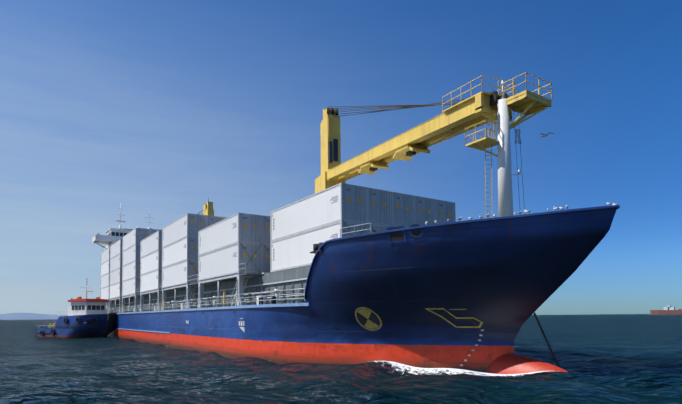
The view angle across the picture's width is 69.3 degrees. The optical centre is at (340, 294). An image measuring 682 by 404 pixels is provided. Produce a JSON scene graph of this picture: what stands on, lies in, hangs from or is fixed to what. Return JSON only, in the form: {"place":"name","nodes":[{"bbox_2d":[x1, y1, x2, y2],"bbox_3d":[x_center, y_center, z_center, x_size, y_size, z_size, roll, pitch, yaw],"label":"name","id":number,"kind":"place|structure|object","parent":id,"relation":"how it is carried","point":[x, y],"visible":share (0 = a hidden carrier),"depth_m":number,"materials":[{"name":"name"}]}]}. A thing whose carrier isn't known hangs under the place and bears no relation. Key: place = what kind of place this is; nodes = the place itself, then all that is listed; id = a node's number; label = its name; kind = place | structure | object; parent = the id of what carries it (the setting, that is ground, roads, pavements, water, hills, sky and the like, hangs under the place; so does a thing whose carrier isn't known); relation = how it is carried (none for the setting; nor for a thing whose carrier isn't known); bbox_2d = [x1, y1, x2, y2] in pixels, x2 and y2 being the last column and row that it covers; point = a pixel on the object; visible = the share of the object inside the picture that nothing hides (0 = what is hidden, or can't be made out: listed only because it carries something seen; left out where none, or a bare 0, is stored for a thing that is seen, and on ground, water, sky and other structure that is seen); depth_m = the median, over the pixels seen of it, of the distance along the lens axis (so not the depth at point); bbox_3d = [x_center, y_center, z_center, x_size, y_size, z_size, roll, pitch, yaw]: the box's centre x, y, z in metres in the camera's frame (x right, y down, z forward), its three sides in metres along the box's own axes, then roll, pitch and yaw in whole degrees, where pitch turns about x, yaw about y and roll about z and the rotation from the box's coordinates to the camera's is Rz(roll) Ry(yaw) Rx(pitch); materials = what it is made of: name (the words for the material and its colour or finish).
{"place":"outdoors","nodes":[
{"label":"outdoors","id":0,"kind":"place"},
{"bbox_2d":[0,313,67,319],"bbox_3d":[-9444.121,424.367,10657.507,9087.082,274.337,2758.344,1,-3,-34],"label":"shore hills","id":1,"kind":"structure","parent":0,"point":[21,316],"depth_m":12412.82,"materials":[{"name":"blue"}]},
{"bbox_2d":[0,314,681,403],"bbox_3d":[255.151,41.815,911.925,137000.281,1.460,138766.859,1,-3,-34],"label":"sea","id":2,"kind":"structure","parent":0,"point":[618,358],"depth_m":30.80,"materials":[{"name":"blue liquid"}]},
{"bbox_2d":[35,278,116,337],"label":"tug","id":3,"kind":"object","parent":2,"relation":"on","point":[87,318],"visible":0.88,"depth_m":94.86,"materials":[{"name":"paint"}]},
{"bbox_2d":[92,72,619,373],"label":"container ship","id":4,"kind":"object","parent":2,"relation":"on","point":[335,268],"visible":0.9,"depth_m":36.02,"materials":[{"name":"paint"}]},
{"bbox_2d":[358,361,557,376],"bbox_3d":[9.244,4.992,34.166,15.084,0.995,17.600,1,-3,-34],"label":"bow foam","id":5,"kind":"object","parent":2,"relation":"on","point":[430,370],"visible":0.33,"depth_m":32.01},
{"bbox_2d":[650,306,681,314],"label":"distant ship","id":6,"kind":"object","parent":2,"relation":"on","point":[667,311],"visible":0.92,"depth_m":1919.68,"materials":[{"name":"brown metal"}]},
{"bbox_2d":[0,0,681,314],"label":"sky","id":7,"kind":"structure","parent":0,"point":[163,108],"materials":[{"name":"blue"}]}
]}

